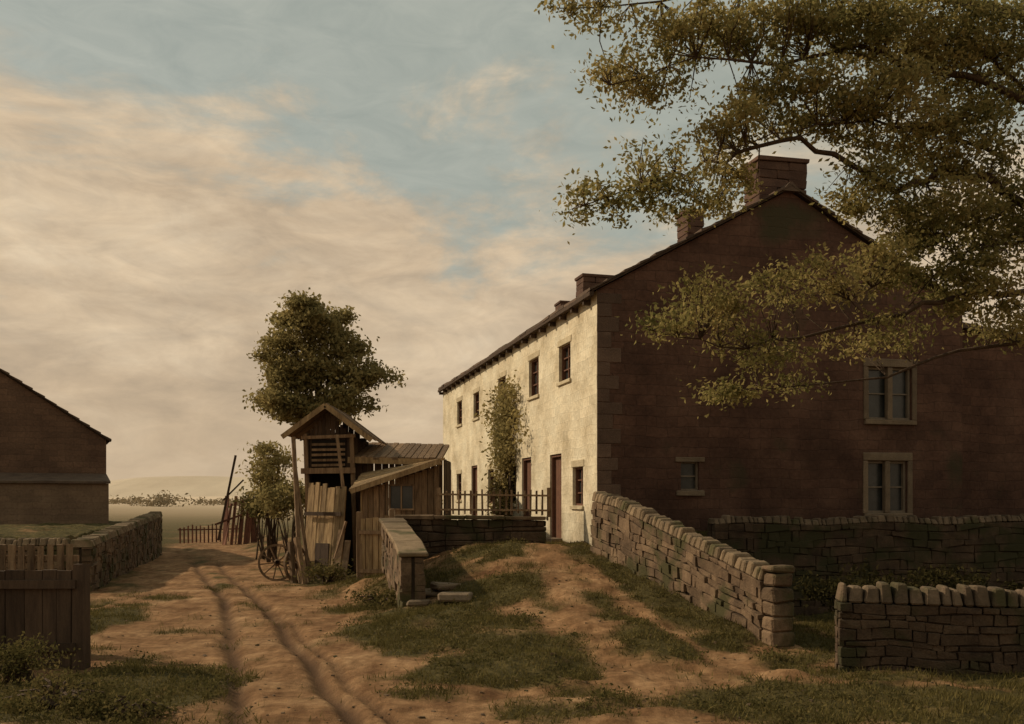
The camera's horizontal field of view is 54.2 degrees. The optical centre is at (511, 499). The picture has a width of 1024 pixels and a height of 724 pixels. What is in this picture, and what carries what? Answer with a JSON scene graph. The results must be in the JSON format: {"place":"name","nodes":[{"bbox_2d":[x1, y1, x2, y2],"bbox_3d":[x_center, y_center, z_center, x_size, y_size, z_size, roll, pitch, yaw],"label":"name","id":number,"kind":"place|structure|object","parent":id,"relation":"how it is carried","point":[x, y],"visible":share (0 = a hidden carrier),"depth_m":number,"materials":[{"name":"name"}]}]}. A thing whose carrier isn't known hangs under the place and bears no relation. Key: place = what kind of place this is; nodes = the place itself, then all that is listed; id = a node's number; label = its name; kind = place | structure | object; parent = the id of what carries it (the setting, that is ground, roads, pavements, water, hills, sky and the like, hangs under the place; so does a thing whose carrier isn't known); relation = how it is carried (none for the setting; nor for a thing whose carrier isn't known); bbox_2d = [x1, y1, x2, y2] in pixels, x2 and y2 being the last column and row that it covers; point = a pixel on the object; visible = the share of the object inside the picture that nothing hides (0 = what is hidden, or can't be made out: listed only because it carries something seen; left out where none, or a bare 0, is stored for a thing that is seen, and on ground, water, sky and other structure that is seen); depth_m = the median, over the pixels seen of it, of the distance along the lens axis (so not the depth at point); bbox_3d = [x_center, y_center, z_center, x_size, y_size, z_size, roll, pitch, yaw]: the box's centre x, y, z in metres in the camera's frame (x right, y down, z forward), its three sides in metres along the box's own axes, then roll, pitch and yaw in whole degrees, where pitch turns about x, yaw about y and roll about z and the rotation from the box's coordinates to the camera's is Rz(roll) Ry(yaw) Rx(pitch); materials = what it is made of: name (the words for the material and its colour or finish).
{"place":"outdoors","nodes":[
{"label":"outdoors","id":0,"kind":"place"},
{"bbox_2d":[109,476,442,497],"bbox_3d":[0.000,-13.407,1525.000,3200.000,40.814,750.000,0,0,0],"label":"hills","id":1,"kind":"structure","parent":0,"point":[202,486],"depth_m":1277.64,"materials":[{"name":"beige"}]},
{"bbox_2d":[0,496,1023,723],"bbox_3d":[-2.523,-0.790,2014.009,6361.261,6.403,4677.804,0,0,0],"label":"ground","id":2,"kind":"structure","parent":0,"point":[190,568],"depth_m":13.32,"materials":[{"name":"brown soil"}]},
{"bbox_2d":[6,546,65,569],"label":"field wall stones","id":3,"kind":"object","parent":2,"relation":"on","point":[45,563],"visible":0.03,"depth_m":21.73,"materials":[{"name":"stone"}]},
{"bbox_2d":[0,537,70,545],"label":"field wall coping","id":4,"kind":"object","parent":3,"relation":"on","point":[24,541],"visible":0.81,"depth_m":21.76,"materials":[{"name":"stone"}]},
{"bbox_2d":[0,631,79,683],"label":"bramble","id":5,"kind":"object","parent":2,"relation":"on","point":[15,666],"visible":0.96,"depth_m":10.72,"materials":[{"name":"green plant"}]},
{"bbox_2d":[0,544,90,669],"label":"boarded fence","id":6,"kind":"object","parent":2,"relation":"on","point":[45,602],"visible":0.71,"depth_m":11.89,"materials":[{"name":"brown wood"}]},
{"bbox_2d":[0,473,110,524],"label":"outbuilding","id":7,"kind":"structure","parent":2,"relation":"on","point":[59,498],"depth_m":32.88,"materials":[{"name":"stone"}]},
{"bbox_2d":[0,368,111,483],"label":"stone barn","id":8,"kind":"structure","parent":2,"relation":"on","point":[40,433],"depth_m":34.08,"materials":[{"name":"stone"}]},
{"bbox_2d":[0,657,153,720],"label":"bramble","id":9,"kind":"object","parent":2,"relation":"on","point":[51,692],"visible":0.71,"depth_m":9.56,"materials":[{"name":"green plant"}]},
{"bbox_2d":[75,541,146,572],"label":"stone wall","id":10,"kind":"structure","parent":2,"relation":"on","point":[80,555],"depth_m":22.05,"materials":[{"name":"stone"}]},
{"bbox_2d":[73,517,162,591],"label":"lane wall stones","id":11,"kind":"object","parent":2,"relation":"on","point":[146,538],"visible":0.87,"depth_m":26.69,"materials":[{"name":"grey stone"}]},
{"bbox_2d":[70,511,162,547],"bbox_3d":[-11.199,0.728,29.096,0.504,0.636,14.591,0,0,-13],"label":"lane wall coping","id":12,"kind":"object","parent":11,"relation":"on","point":[101,536],"visible":0.99,"depth_m":25.82,"materials":[{"name":"stone"}]},
{"bbox_2d":[62,682,194,723],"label":"bramble","id":13,"kind":"object","parent":2,"relation":"on","point":[130,710],"visible":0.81,"depth_m":9.10,"materials":[{"name":"green plant"}]},
{"bbox_2d":[177,524,238,542],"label":"fence","id":14,"kind":"object","parent":2,"relation":"on","point":[196,529],"visible":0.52,"depth_m":47.47,"materials":[{"name":"brown wood"}]},
{"bbox_2d":[215,455,260,544],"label":"broken board fence","id":15,"kind":"object","parent":2,"relation":"on","point":[249,529],"visible":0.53,"depth_m":44.88,"materials":[{"name":"brown wood"}]},
{"bbox_2d":[228,486,277,559],"bbox_3d":[-8.309,0.757,32.826,1.900,2.582,2.518,0,0,0],"label":"hawthorn bush","id":16,"kind":"object","parent":2,"relation":"on","point":[257,510],"visible":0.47,"depth_m":32.77,"materials":[{"name":"green plant"}]},
{"bbox_2d":[235,440,300,561],"bbox_3d":[-7.450,0.048,31.053,1.916,3.872,2.736,0,0,0],"label":"hawthorn bush","id":17,"kind":"object","parent":2,"relation":"on","point":[268,470],"visible":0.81,"depth_m":30.82,"materials":[{"name":"green plant"}]},
{"bbox_2d":[244,477,304,563],"bbox_3d":[-6.764,0.636,30.102,2.339,2.674,2.512,0,0,-29],"label":"hawthorn bush","id":18,"kind":"object","parent":2,"relation":"on","point":[282,500],"visible":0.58,"depth_m":29.73,"materials":[{"name":"green plant"}]},
{"bbox_2d":[109,490,442,506],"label":"distant trees","id":19,"kind":"object","parent":2,"relation":"on","point":[156,501],"visible":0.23,"depth_m":296.60,"materials":[{"name":"green plant"}]},
{"bbox_2d":[258,544,294,580],"bbox_3d":[-5.781,1.539,24.600,0.920,0.920,0.200,0,-9,-14],"label":"cart wheel","id":20,"kind":"object","parent":2,"relation":"on","point":[276,562],"visible":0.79,"depth_m":24.55,"materials":[{"name":"brown wood"}]},
{"bbox_2d":[283,547,309,581],"bbox_3d":[-5.181,1.560,24.100,0.200,0.880,0.880,-7,-3,30],"label":"cart wheel","id":21,"kind":"object","parent":2,"relation":"on","point":[286,557],"visible":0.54,"depth_m":23.81,"materials":[{"name":"brown wood"}]},
{"bbox_2d":[285,553,356,585],"bbox_3d":[-4.228,1.622,23.039,1.800,0.841,1.411,0,0,38],"label":"elder bush","id":22,"kind":"object","parent":2,"relation":"on","point":[334,571],"visible":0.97,"depth_m":22.85,"materials":[{"name":"green plant"}]},
{"bbox_2d":[242,287,407,439],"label":"broadleaf tree","id":23,"kind":"object","parent":2,"relation":"on","point":[347,380],"visible":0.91,"depth_m":41.22,"materials":[{"name":"green plant"}]},
{"bbox_2d":[281,403,385,583],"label":"hayloft shed","id":24,"kind":"structure","parent":2,"relation":"on","point":[328,471],"depth_m":24.64,"materials":[{"name":"brown wood"}]},
{"bbox_2d":[344,585,396,609],"bbox_3d":[-2.296,1.824,17.945,1.558,0.687,1.208,0,0,0],"label":"elder bush","id":25,"kind":"object","parent":2,"relation":"on","point":[389,597],"visible":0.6,"depth_m":17.96,"materials":[{"name":"green plant"}]},
{"bbox_2d":[356,508,394,579],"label":"board gate","id":26,"kind":"structure","parent":2,"relation":"on","point":[369,540],"depth_m":22.00,"materials":[{"name":"brown wood"}]},
{"bbox_2d":[349,457,444,518],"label":"tool shed","id":27,"kind":"structure","parent":2,"relation":"on","point":[405,498],"depth_m":23.37,"materials":[{"name":"brown wood"}]},
{"bbox_2d":[389,484,413,509],"bbox_3d":[-2.580,-0.065,23.355,0.600,0.610,0.050,0,0,0],"label":"window frame","id":28,"kind":"structure","parent":27,"relation":"in","point":[390,485],"depth_m":23.35,"materials":[{"name":"brown wood"}]},
{"bbox_2d":[348,442,450,519],"bbox_3d":[-2.902,0.095,26.521,2.399,3.443,3.158,0,0,0],"label":"board lean to","id":29,"kind":"object","parent":2,"relation":"on","point":[380,456],"visible":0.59,"depth_m":25.31,"materials":[{"name":"brown wood"}]},
{"bbox_2d":[381,525,425,607],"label":"flank wall stones","id":30,"kind":"object","parent":2,"relation":"on","point":[396,569],"visible":0.67,"depth_m":17.05,"materials":[{"name":"grey stone"}]},
{"bbox_2d":[379,518,428,556],"bbox_3d":[-2.089,0.668,18.873,0.534,0.609,3.915,0,0,-12],"label":"flank wall coping","id":31,"kind":"object","parent":30,"relation":"on","point":[405,539],"visible":1,"depth_m":18.04,"materials":[{"name":"beige stone"}]},
{"bbox_2d":[404,557,414,601],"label":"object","id":32,"kind":"object","parent":2,"relation":"on","point":[412,578],"visible":0.07,"depth_m":17.05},
{"bbox_2d":[406,582,472,605],"bbox_3d":[-1.222,1.635,17.284,1.136,0.362,1.651,0,0,0],"label":"stone step","id":33,"kind":"object","parent":2,"relation":"on","point":[443,595],"visible":0.78,"depth_m":16.84,"materials":[{"name":"grey stone"}]},
{"bbox_2d":[405,519,545,559],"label":"forecourt wall stones","id":34,"kind":"object","parent":2,"relation":"on","point":[452,540],"visible":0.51,"depth_m":20.83,"materials":[{"name":"grey stone"}]},
{"bbox_2d":[394,515,548,520],"bbox_3d":[-0.840,0.370,20.998,3.208,0.121,0.478,0,0,0],"label":"forecourt wall coping","id":35,"kind":"object","parent":34,"relation":"on","point":[433,517],"visible":0.98,"depth_m":20.77,"materials":[{"name":"stone"}]},
{"bbox_2d":[436,488,550,516],"bbox_3d":[-0.385,0.050,21.010,2.420,0.620,0.130,0,0,0],"label":"picket fence","id":36,"kind":"object","parent":35,"relation":"on","point":[438,501],"visible":0.98,"depth_m":20.98,"materials":[{"name":"brown wood"}]},
{"bbox_2d":[414,521,543,552],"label":"stone wall","id":37,"kind":"structure","parent":2,"relation":"on","point":[484,532],"depth_m":20.88,"materials":[{"name":"stone"}]},
{"bbox_2d":[21,531,952,723],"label":"pebbles","id":38,"kind":"object","parent":2,"relation":"on","point":[483,714],"visible":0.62,"depth_m":10.76,"materials":[{"name":"stone"}]},
{"bbox_2d":[0,529,1023,723],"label":"grass","id":39,"kind":"structure","parent":2,"relation":"on","point":[825,719],"depth_m":11.82,"materials":[{"name":"green plant"}]},
{"bbox_2d":[590,502,771,639],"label":"sloping stone wall stones","id":40,"kind":"object","parent":2,"relation":"on","point":[713,584],"visible":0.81,"depth_m":16.07,"materials":[{"name":"grey stone"}]},
{"bbox_2d":[592,491,777,580],"bbox_3d":[2.642,0.469,16.746,0.374,1.277,6.275,0,0,-17],"label":"sloping stone wall coping","id":41,"kind":"object","parent":40,"relation":"on","point":[747,563],"visible":0.98,"depth_m":15.93,"materials":[{"name":"grey stone"}]},
{"bbox_2d":[596,509,770,617],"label":"stone wall","id":42,"kind":"structure","parent":2,"relation":"on","point":[687,593],"depth_m":16.04,"materials":[{"name":"stone"}]},
{"bbox_2d":[438,155,972,545],"bbox_3d":[3.612,-2.826,29.937,8.898,9.252,18.703,0,0,-14],"label":"stone cottage row","id":43,"kind":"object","parent":2,"relation":"on","point":[605,406],"visible":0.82,"depth_m":21.11,"materials":[{"name":"brown stone"}]},
{"bbox_2d":[474,370,528,519],"bbox_3d":[-0.256,-1.169,27.132,1.244,4.550,4.598,0,0,-7],"label":"wall creeper","id":44,"kind":"object","parent":43,"relation":"attached to","point":[504,452],"depth_m":26.79,"materials":[{"name":"green plant"}]},
{"bbox_2d":[475,457,560,537],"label":"doors","id":45,"kind":"structure","parent":43,"relation":"in","point":[558,459],"depth_m":23.26,"materials":[{"name":"red paint"}]},
{"bbox_2d":[459,343,582,536],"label":"front window frames","id":46,"kind":"structure","parent":43,"relation":"in","point":[564,358],"depth_m":24.67,"materials":[{"name":"red paint"}]},
{"bbox_2d":[478,349,904,510],"bbox_3d":[1.037,-1.610,26.577,6.065,3.780,16.855,0,0,-38],"label":"window glass","id":47,"kind":"structure","parent":43,"relation":"in","point":[876,402],"depth_m":21.67,"materials":[{"name":"grey glass"}]},
{"bbox_2d":[681,367,909,512],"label":"gable window frames","id":48,"kind":"structure","parent":43,"relation":"in","point":[907,373],"depth_m":21.71,"materials":[{"name":"paint"}]},
{"bbox_2d":[761,565,794,646],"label":"end pier","id":49,"kind":"structure","parent":2,"relation":"on","point":[777,597],"depth_m":13.47,"materials":[{"name":"stone"}]},
{"bbox_2d":[534,0,1023,418],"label":"overhanging tree","id":50,"kind":"object","parent":2,"relation":"on","point":[969,45],"visible":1,"depth_m":12.07,"materials":[{"name":"green plant"}]},
{"bbox_2d":[707,521,1023,616],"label":"terrace wall stones","id":51,"kind":"object","parent":2,"relation":"on","point":[862,536],"visible":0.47,"depth_m":20.16,"materials":[{"name":"grey stone"}]},
{"bbox_2d":[708,514,1023,524],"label":"terrace wall coping","id":52,"kind":"object","parent":51,"relation":"on","point":[946,520],"visible":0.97,"depth_m":20.16,"materials":[{"name":"stone"}]},
{"bbox_2d":[715,527,1023,606],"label":"stone wall","id":53,"kind":"structure","parent":2,"relation":"on","point":[888,551],"depth_m":20.28,"materials":[{"name":"black stone"}]},
{"bbox_2d":[792,558,1023,614],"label":"nettle patch","id":54,"kind":"object","parent":2,"relation":"on","point":[930,578],"visible":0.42,"depth_m":17.17,"materials":[{"name":"green plant"}]},
{"bbox_2d":[834,600,1023,675],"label":"roadside stone wall stones","id":55,"kind":"object","parent":2,"relation":"on","point":[922,653],"visible":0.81,"depth_m":11.54,"materials":[{"name":"grey stone"}]},
{"bbox_2d":[835,581,1023,607],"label":"roadside stone wall coping","id":56,"kind":"object","parent":55,"relation":"on","point":[960,595],"visible":1,"depth_m":11.57,"materials":[{"name":"grey stone"}]},
{"bbox_2d":[841,605,1023,673],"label":"stone wall","id":57,"kind":"structure","parent":2,"relation":"on","point":[894,638],"depth_m":11.58,"materials":[{"name":"grey stone"}]},
{"bbox_2d":[962,322,1023,516],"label":"wing","id":58,"kind":"structure","parent":2,"relation":"on","point":[992,431],"depth_m":22.75,"materials":[{"name":"brown brick"}]},
{"bbox_2d":[0,0,1023,480],"label":"sky","id":59,"kind":"structure","parent":0,"point":[170,170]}
]}

